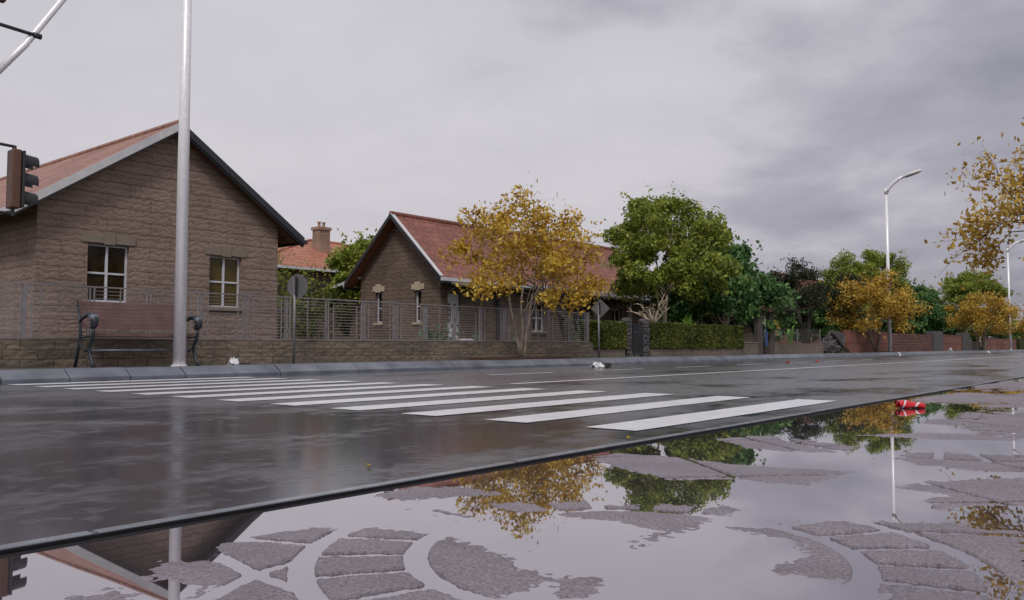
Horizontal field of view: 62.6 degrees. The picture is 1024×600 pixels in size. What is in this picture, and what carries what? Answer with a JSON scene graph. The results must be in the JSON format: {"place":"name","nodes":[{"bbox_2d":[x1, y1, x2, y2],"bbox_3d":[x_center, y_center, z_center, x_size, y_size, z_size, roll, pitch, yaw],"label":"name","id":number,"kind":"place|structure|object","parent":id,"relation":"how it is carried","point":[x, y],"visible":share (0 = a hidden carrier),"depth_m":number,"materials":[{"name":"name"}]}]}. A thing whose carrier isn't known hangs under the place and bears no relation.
{"place":"outdoors","nodes":[
{"label":"outdoors","id":0,"kind":"place"},
{"bbox_2d":[0,119,307,339],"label":"stone house","id":1,"kind":"structure","parent":0,"point":[103,215],"depth_m":20.74,"materials":[{"name":"brick"}]},
{"bbox_2d":[82,232,135,305],"bbox_3d":[-9.607,-0.729,19.980,0.250,1.740,1.260,-3,-4,39],"label":"window","id":2,"kind":"structure","parent":1,"relation":"in","point":[106,263],"depth_m":20.01,"materials":[{"name":"paint"}]},
{"bbox_2d":[205,245,246,310],"bbox_3d":[-7.645,-0.574,22.362,0.250,1.730,1.220,-3,-4,39],"label":"window","id":3,"kind":"structure","parent":1,"relation":"in","point":[224,270],"depth_m":22.38,"materials":[{"name":"paint"}]},
{"bbox_2d":[276,221,349,338],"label":"hipped roof house","id":4,"kind":"structure","parent":0,"point":[312,251],"depth_m":42.54,"materials":[{"name":"stone"}]},
{"bbox_2d":[299,276,315,304],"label":"window","id":5,"kind":"structure","parent":4,"relation":"in","point":[308,280],"depth_m":42.08,"materials":[{"name":"plant"}]},
{"bbox_2d":[0,352,1023,544],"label":"road","id":6,"kind":"structure","parent":0,"point":[77,460],"depth_m":4.51,"materials":[{"name":"grey asphalt"}]},
{"bbox_2d":[8,377,832,430],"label":"crosswalk markings","id":7,"kind":"object","parent":6,"relation":"on","point":[642,424],"visible":1,"depth_m":6.60,"materials":[{"name":"white paint"}]},
{"bbox_2d":[0,350,1023,384],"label":"kerb","id":8,"kind":"structure","parent":6,"relation":"on","point":[33,376],"depth_m":13.21,"materials":[{"name":"grey concrete"}]},
{"bbox_2d":[0,376,1023,549],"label":"kerb","id":9,"kind":"structure","parent":6,"relation":"on","point":[36,541],"depth_m":1.63,"materials":[{"name":"grey concrete"}]},
{"bbox_2d":[591,362,603,367],"bbox_3d":[1.691,1.279,16.730,0.224,0.121,0.315,-3,-4,39],"label":"crumpled paper","id":10,"kind":"object","parent":6,"relation":"on","point":[597,365],"visible":1,"depth_m":16.67,"materials":[{"name":"white paper"}]},
{"bbox_2d":[495,353,1021,383],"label":"lane markings","id":11,"kind":"object","parent":6,"relation":"on","point":[703,373],"visible":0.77,"depth_m":13.60,"materials":[{"name":"white paint"}]},
{"bbox_2d":[0,349,1023,369],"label":"pavement","id":12,"kind":"structure","parent":0,"point":[362,362],"depth_m":13.55,"materials":[{"name":"grey concrete"}]},
{"bbox_2d":[0,0,66,215],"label":"traffic light","id":13,"kind":"object","parent":12,"relation":"on","point":[19,179],"visible":1,"depth_m":10.12,"materials":[{"name":"grey metal"}]},
{"bbox_2d":[73,300,202,367],"bbox_3d":[-5.085,0.476,11.505,0.602,0.900,1.556,-3,-4,39],"label":"park bench","id":14,"kind":"object","parent":12,"relation":"on","point":[89,318],"visible":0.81,"depth_m":11.49,"materials":[{"name":"red wood"}]},
{"bbox_2d":[171,0,191,366],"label":"street lamp","id":15,"kind":"object","parent":12,"relation":"on","point":[180,310],"visible":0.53,"depth_m":11.73,"materials":[{"name":"grey metal"}]},
{"bbox_2d":[227,357,238,364],"bbox_3d":[-4.024,0.878,12.146,0.166,0.129,0.178,-3,-4,39],"label":"crumpled paper","id":16,"kind":"object","parent":12,"relation":"on","point":[233,361],"visible":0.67,"depth_m":12.11,"materials":[{"name":"white paper"}]},
{"bbox_2d":[0,338,592,367],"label":"stone wall","id":17,"kind":"structure","parent":12,"relation":"on","point":[34,352],"depth_m":13.50,"materials":[{"name":"stone"}]},
{"bbox_2d":[0,281,589,341],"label":"metal fence","id":18,"kind":"object","parent":17,"relation":"on","point":[23,299],"visible":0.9,"depth_m":14.03,"materials":[{"name":"grey metal"}]},
{"bbox_2d":[287,275,307,363],"bbox_3d":[-3.485,0.303,13.587,0.380,1.440,0.078,-1,-3,18],"label":"round sign","id":19,"kind":"object","parent":12,"relation":"on","point":[297,286],"visible":1,"depth_m":13.61,"materials":[{"name":"metal"}]},
{"bbox_2d":[469,356,571,359],"bbox_3d":[0.220,1.245,17.934,0.770,0.055,2.550,-3,-4,39],"label":"tree pit edging","id":20,"kind":"object","parent":12,"relation":"on","point":[508,358],"visible":0.73,"depth_m":17.53,"materials":[{"name":"grey concrete"}]},
{"bbox_2d":[435,179,629,357],"bbox_3d":[0.298,-0.720,18.163,4.541,4.103,3.459,-1,-3,11],"label":"autumn tree","id":21,"kind":"object","parent":12,"relation":"on","point":[552,268],"visible":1,"depth_m":17.87,"materials":[{"name":"yellow plant"}]},
{"bbox_2d":[591,299,609,357],"bbox_3d":[2.134,0.685,20.410,0.468,1.424,0.082,-1,-3,18],"label":"diamond sign","id":22,"kind":"object","parent":12,"relation":"on","point":[600,308],"visible":1,"depth_m":20.43,"materials":[{"name":"metal"}]},
{"bbox_2d":[593,348,624,356],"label":"wall","id":23,"kind":"structure","parent":12,"relation":"on","point":[614,352],"depth_m":21.43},
{"bbox_2d":[621,318,631,356],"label":"gate pillar","id":24,"kind":"structure","parent":12,"relation":"on","point":[628,350],"depth_m":22.12,"materials":[{"name":"stone"}]},
{"bbox_2d":[633,324,642,355],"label":"iron gate","id":25,"kind":"structure","parent":12,"relation":"on","point":[640,333],"depth_m":22.48,"materials":[{"name":"black metal"}]},
{"bbox_2d":[638,319,649,355],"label":"gate pillar","id":26,"kind":"structure","parent":12,"relation":"on","point":[646,335],"depth_m":22.80,"materials":[{"name":"stone"}]},
{"bbox_2d":[649,348,741,355],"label":"wall","id":27,"kind":"structure","parent":12,"relation":"on","point":[684,352],"depth_m":24.87,"materials":[{"name":"beige brick"}]},
{"bbox_2d":[637,322,744,348],"bbox_3d":[5.535,1.092,25.410,0.548,0.809,6.013,-3,-4,39],"label":"hedge","id":28,"kind":"object","parent":27,"relation":"on","point":[669,335],"visible":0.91,"depth_m":24.93,"materials":[{"name":"green plant"}]},
{"bbox_2d":[742,342,758,354],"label":"stone wall","id":29,"kind":"structure","parent":12,"relation":"on","point":[749,348],"depth_m":28.03,"materials":[{"name":"stone"}]},
{"bbox_2d":[754,316,762,353],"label":"gate pillar","id":30,"kind":"structure","parent":12,"relation":"on","point":[758,329],"depth_m":28.66,"materials":[{"name":"grey stone"}]},
{"bbox_2d":[764,319,767,353],"bbox_3d":[8.759,1.257,29.098,0.095,1.230,0.150,-3,-4,39],"label":"painted post","id":31,"kind":"object","parent":12,"relation":"on","point":[765,339],"visible":0.93,"depth_m":29.07,"materials":[{"name":"metal"}]},
{"bbox_2d":[766,317,774,353],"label":"gate pillar","id":32,"kind":"structure","parent":12,"relation":"on","point":[770,348],"depth_m":29.41,"materials":[{"name":"grey stone"}]},
{"bbox_2d":[775,343,823,353],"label":"wall","id":33,"kind":"structure","parent":12,"relation":"on","point":[792,348],"depth_m":31.34,"materials":[{"name":"beige concrete"}]},
{"bbox_2d":[776,328,820,343],"bbox_3d":[10.719,1.356,31.626,0.040,0.550,4.883,-3,-4,39],"label":"fence","id":34,"kind":"object","parent":33,"relation":"on","point":[797,333],"visible":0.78,"depth_m":31.62,"materials":[{"name":"grey metal"}]},
{"bbox_2d":[821,341,835,352],"bbox_3d":[12.621,1.971,33.865,0.655,0.542,0.921,5,-11,41],"label":"boulder","id":35,"kind":"object","parent":12,"relation":"on","point":[829,347],"visible":0.48,"depth_m":33.53,"materials":[{"name":"stone"}]},
{"bbox_2d":[821,336,836,349],"bbox_3d":[13.001,1.790,34.504,0.606,0.436,1.340,5,14,27],"label":"boulder","id":36,"kind":"object","parent":12,"relation":"on","point":[832,340],"visible":0.38,"depth_m":34.30,"materials":[{"name":"stone"}]},
{"bbox_2d":[824,330,849,352],"bbox_3d":[13.390,1.727,34.566,0.325,0.964,2.752,-3,-4,39],"label":"fallen branch","id":37,"kind":"object","parent":12,"relation":"on","point":[834,336],"visible":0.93,"depth_m":34.31,"materials":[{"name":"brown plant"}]},
{"bbox_2d":[843,330,887,352],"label":"red wall","id":38,"kind":"structure","parent":12,"relation":"on","point":[856,341],"depth_m":37.23,"materials":[{"name":"red brick"}]},
{"bbox_2d":[859,351,894,352],"bbox_3d":[16.206,2.308,37.352,0.770,0.055,2.600,-3,-4,39],"label":"tree pit edging","id":39,"kind":"object","parent":12,"relation":"on","point":[873,351],"visible":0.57,"depth_m":36.89,"materials":[{"name":"grey concrete"}]},
{"bbox_2d":[822,267,932,351],"bbox_3d":[16.097,0.450,37.617,4.664,3.928,4.627,-3,-4,39],"label":"autumn tree","id":40,"kind":"object","parent":12,"relation":"on","point":[894,306],"visible":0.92,"depth_m":36.62,"materials":[{"name":"yellow plant"}]},
{"bbox_2d":[884,169,921,350],"bbox_3d":[17.582,-1.723,37.737,1.608,8.166,0.300,-3,-4,39],"label":"street lamp","id":41,"kind":"object","parent":12,"relation":"on","point":[894,182],"visible":0.85,"depth_m":38.12,"materials":[{"name":"grey metal"}]},
{"bbox_2d":[892,333,931,351],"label":"red wall","id":42,"kind":"structure","parent":12,"relation":"on","point":[901,342],"depth_m":43.41,"materials":[{"name":"brick"}]},
{"bbox_2d":[925,331,942,350],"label":"gate pillar","id":43,"kind":"structure","parent":12,"relation":"on","point":[937,340],"depth_m":47.16,"materials":[{"name":"concrete"}]},
{"bbox_2d":[943,334,961,350],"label":"red wall","id":44,"kind":"structure","parent":12,"relation":"on","point":[953,342],"depth_m":50.52,"materials":[{"name":"red brick"}]},
{"bbox_2d":[955,333,970,350],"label":"gate pillar","id":45,"kind":"structure","parent":12,"relation":"on","point":[966,342],"depth_m":52.85,"materials":[{"name":"concrete"}]},
{"bbox_2d":[971,341,986,349],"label":"wall","id":46,"kind":"structure","parent":12,"relation":"on","point":[974,345],"depth_m":55.75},
{"bbox_2d":[940,287,1023,349],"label":"autumn tree","id":47,"kind":"object","parent":12,"relation":"on","point":[999,312],"visible":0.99,"depth_m":54.20,"materials":[{"name":"yellow plant"}]},
{"bbox_2d":[986,338,1016,349],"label":"red wall","id":48,"kind":"structure","parent":12,"relation":"on","point":[998,343],"depth_m":62.04,"materials":[{"name":"red brick"}]},
{"bbox_2d":[1006,239,1023,349],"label":"street lamp","id":49,"kind":"object","parent":12,"relation":"on","point":[1008,277],"visible":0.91,"depth_m":61.74,"materials":[{"name":"grey metal"}]},
{"bbox_2d":[1013,310,1023,337],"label":"autumn tree","id":50,"kind":"object","parent":12,"relation":"on","point":[1020,326],"visible":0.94,"depth_m":75.78,"materials":[{"name":"yellow plant"}]},
{"bbox_2d":[0,0,1023,337],"label":"sky","id":51,"kind":"structure","parent":0,"point":[793,119],"materials":[{"name":"grey"}]},
{"bbox_2d":[64,379,1023,599],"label":"pavement","id":52,"kind":"structure","parent":0,"point":[474,568],"depth_m":1.19,"materials":[{"name":"grey stone"}]},
{"bbox_2d":[0,378,1023,599],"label":"puddle","id":53,"kind":"object","parent":52,"relation":"on","point":[715,559],"depth_m":1.32,"materials":[{"name":"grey liquid"}]},
{"bbox_2d":[895,400,925,407],"bbox_3d":[1.800,0.472,3.809,0.126,0.038,0.060,0,-3,-3],"label":"drink can","id":54,"kind":"object","parent":53,"relation":"on","point":[905,404],"visible":1,"depth_m":3.79,"materials":[{"name":"red paint"}]},
{"bbox_2d":[924,117,1023,289],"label":"autumn tree","id":55,"kind":"object","parent":52,"relation":"on","point":[1004,211],"visible":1,"depth_m":8.25,"materials":[{"name":"yellow plant"}]},
{"bbox_2d":[762,273,873,343],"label":"red roofed house","id":56,"kind":"structure","parent":0,"point":[785,340],"depth_m":57.66,"materials":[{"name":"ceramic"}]},
{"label":"garden ground","id":57,"kind":"structure","parent":0,"visible":0},
{"bbox_2d":[277,247,321,338],"bbox_3d":[-8.926,0.009,32.381,2.888,4.230,4.169,-1,-3,23],"label":"garden tree","id":58,"kind":"object","parent":57,"relation":"on","point":[285,292],"visible":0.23,"depth_m":32.84,"materials":[{"name":"green plant"}]},
{"bbox_2d":[277,283,351,338],"bbox_3d":[-7.289,0.630,32.479,3.644,2.998,3.339,1,-3,-13],"label":"garden bush","id":59,"kind":"object","parent":57,"relation":"on","point":[302,312],"visible":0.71,"depth_m":31.91,"materials":[{"name":"green plant"}]},
{"bbox_2d":[317,228,376,321],"bbox_3d":[-5.798,-0.342,33.382,3.802,5.059,4.424,1,-3,-23],"label":"garden tree","id":60,"kind":"object","parent":57,"relation":"on","point":[345,260],"visible":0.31,"depth_m":32.48,"materials":[{"name":"green plant"}]},
{"bbox_2d":[418,322,463,339],"bbox_3d":[-1.699,0.905,19.325,1.004,0.919,0.723,2,-4,-34],"label":"leafy plant","id":61,"kind":"object","parent":57,"relation":"on","point":[431,337],"visible":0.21,"depth_m":19.31,"materials":[{"name":"green plant"}]},
{"bbox_2d":[333,211,661,351],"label":"brown stone house","id":62,"kind":"structure","parent":57,"relation":"on","point":[400,261],"depth_m":30.42,"materials":[{"name":"red brick"}]},
{"bbox_2d":[372,284,384,324],"bbox_3d":[-4.801,0.178,30.604,0.620,1.490,0.250,-3,-4,39],"label":"window","id":63,"kind":"structure","parent":62,"relation":"in","point":[378,289],"depth_m":30.64,"materials":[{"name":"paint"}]},
{"bbox_2d":[411,281,423,324],"bbox_3d":[-3.233,0.108,29.317,0.620,1.490,0.250,-3,-4,39],"label":"window","id":64,"kind":"structure","parent":62,"relation":"in","point":[417,286],"depth_m":29.39,"materials":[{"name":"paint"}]},
{"bbox_2d":[448,293,457,339],"bbox_3d":[-2.071,0.774,29.134,0.120,2.000,0.620,-3,-4,39],"label":"front door","id":65,"kind":"structure","parent":62,"relation":"in","point":[452,298],"depth_m":29.14,"materials":[{"name":"white paint"}]},
{"bbox_2d":[530,297,546,333],"bbox_3d":[0.979,0.599,32.804,0.250,1.430,1.080,-3,-4,39],"label":"window","id":66,"kind":"structure","parent":62,"relation":"in","point":[535,313],"depth_m":32.82,"materials":[{"name":"paint"}]},
{"bbox_2d":[574,301,587,332],"bbox_3d":[2.789,0.719,35.003,0.250,1.430,1.080,-3,-4,39],"label":"window","id":67,"kind":"structure","parent":62,"relation":"in","point":[577,316],"depth_m":35.04,"materials":[{"name":"paint"}]},
{"bbox_2d":[610,303,623,320],"bbox_3d":[4.567,0.838,37.162,0.250,1.430,1.080,-3,-4,39],"label":"window","id":68,"kind":"structure","parent":62,"relation":"in","point":[615,307],"depth_m":37.19,"materials":[{"name":"paint"}]},
{"bbox_2d":[509,329,535,341],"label":"leafy plant","id":69,"kind":"object","parent":57,"relation":"on","point":[512,336],"visible":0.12,"depth_m":22.53,"materials":[{"name":"green plant"}]},
{"bbox_2d":[510,265,572,340],"bbox_3d":[1.120,0.229,24.222,1.597,2.763,2.174,-3,-4,39],"label":"bare tree","id":70,"kind":"object","parent":57,"relation":"on","point":[562,326],"visible":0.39,"depth_m":24.60,"materials":[{"name":"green plant"}]},
{"bbox_2d":[562,312,590,340],"bbox_3d":[1.868,0.919,22.099,0.764,1.190,1.226,3,-4,-39],"label":"leafy plant","id":71,"kind":"object","parent":57,"relation":"on","point":[574,339],"visible":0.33,"depth_m":22.12,"materials":[{"name":"green plant"}]},
{"bbox_2d":[579,319,627,349],"bbox_3d":[2.364,0.890,21.549,0.534,0.776,1.622,-3,-4,39],"label":"hedge","id":72,"kind":"object","parent":57,"relation":"on","point":[613,334],"visible":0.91,"depth_m":21.31,"materials":[{"name":"green plant"}]},
{"bbox_2d":[626,291,668,321],"bbox_3d":[4.090,0.672,25.136,1.251,1.966,1.304,1,-3,-14],"label":"bare shrub","id":73,"kind":"object","parent":57,"relation":"on","point":[653,319],"visible":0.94,"depth_m":25.09,"materials":[{"name":"beige plant"}]},
{"bbox_2d":[590,181,748,321],"bbox_3d":[5.368,-0.914,28.194,5.121,5.603,5.179,-1,-3,23],"label":"green tree","id":74,"kind":"object","parent":57,"relation":"on","point":[642,248],"visible":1,"depth_m":26.86,"materials":[{"name":"green plant"}]},
{"bbox_2d":[679,314,695,323],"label":"blade plant","id":75,"kind":"object","parent":57,"relation":"on","point":[687,320],"visible":0.42,"depth_m":26.50,"materials":[{"name":"green plant"}]},
{"bbox_2d":[651,302,753,341],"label":"brown bungalow","id":76,"kind":"object","parent":57,"relation":"on","point":[747,336],"depth_m":48.60,"materials":[{"name":"brick"}]},
{"bbox_2d":[695,315,701,323],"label":"window","id":77,"kind":"structure","parent":76,"relation":"in","point":[696,321],"depth_m":44.54,"materials":[{"name":"paint"}]},
{"bbox_2d":[636,222,801,334],"bbox_3d":[7.005,-0.373,29.995,5.749,4.725,5.274,1,-3,-24],"label":"green tree","id":78,"kind":"object","parent":57,"relation":"on","point":[750,297],"visible":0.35,"depth_m":28.54,"materials":[{"name":"green plant"}]},
{"bbox_2d":[715,306,737,324],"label":"plant","id":79,"kind":"object","parent":57,"relation":"on","point":[725,322],"visible":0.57,"depth_m":28.28,"materials":[{"name":"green plant"}]},
{"bbox_2d":[750,326,789,353],"bbox_3d":[9.521,1.491,31.284,1.389,1.186,1.339,-3,-4,39],"label":"leafy plant","id":80,"kind":"object","parent":57,"relation":"on","point":[778,336],"visible":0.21,"depth_m":31.27,"materials":[{"name":"green plant"}]},
{"bbox_2d":[783,325,795,342],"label":"blade plant","id":81,"kind":"object","parent":57,"relation":"on","point":[790,331],"visible":0.62,"depth_m":32.78,"materials":[{"name":"green plant"}]},
{"bbox_2d":[756,255,874,342],"bbox_3d":[13.634,0.112,38.742,5.117,4.768,5.576,2,-4,-30],"label":"dark tree","id":82,"kind":"object","parent":57,"relation":"on","point":[815,296],"visible":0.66,"depth_m":38.41,"materials":[{"name":"green plant"}]},
{"bbox_2d":[775,289,872,342],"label":"green tree","id":83,"kind":"object","parent":57,"relation":"on","point":[818,322],"visible":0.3,"depth_m":43.93,"materials":[{"name":"green plant"}]},
{"bbox_2d":[831,330,844,352],"bbox_3d":[13.708,1.820,35.670,0.661,1.054,0.716,5,-3,5],"label":"boulder","id":84,"kind":"object","parent":57,"relation":"on","point":[840,335],"visible":0.34,"depth_m":35.41,"materials":[{"name":"stone"}]},
{"bbox_2d":[817,244,921,330],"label":"green tree","id":85,"kind":"object","parent":57,"relation":"on","point":[874,262],"visible":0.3,"depth_m":47.54,"materials":[{"name":"green plant"}]},
{"bbox_2d":[865,278,951,333],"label":"green tree","id":86,"kind":"object","parent":57,"relation":"on","point":[927,321],"visible":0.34,"depth_m":55.11,"materials":[{"name":"green plant"}]},
{"bbox_2d":[892,303,973,334],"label":"green tree","id":87,"kind":"object","parent":57,"relation":"on","point":[950,331],"visible":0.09,"depth_m":62.63,"materials":[{"name":"green plant"}]},
{"bbox_2d":[927,268,1021,332],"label":"green tree","id":88,"kind":"object","parent":57,"relation":"on","point":[969,282],"visible":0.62,"depth_m":64.86,"materials":[{"name":"green plant"}]},
{"bbox_2d":[960,314,1019,340],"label":"green tree","id":89,"kind":"object","parent":57,"relation":"on","point":[970,330],"visible":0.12,"depth_m":82.83,"materials":[{"name":"green plant"}]},
{"bbox_2d":[970,326,1023,340],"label":"hedge","id":90,"kind":"object","parent":57,"relation":"on","point":[1015,334],"visible":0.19,"depth_m":95.97,"materials":[{"name":"green plant"}]},
{"bbox_2d":[1006,337,1023,349],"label":"hedge","id":91,"kind":"object","parent":57,"relation":"on","point":[1019,343],"visible":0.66,"depth_m":68.52,"materials":[{"name":"green plant"}]},
{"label":"pavement surround","id":92,"kind":"structure","parent":0,"visible":0},
{"bbox_2d":[0,377,1023,554],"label":"kerb joint","id":93,"kind":"object","parent":92,"relation":"on","point":[116,532],"depth_m":1.58,"materials":[{"name":"grey concrete"}]}
]}

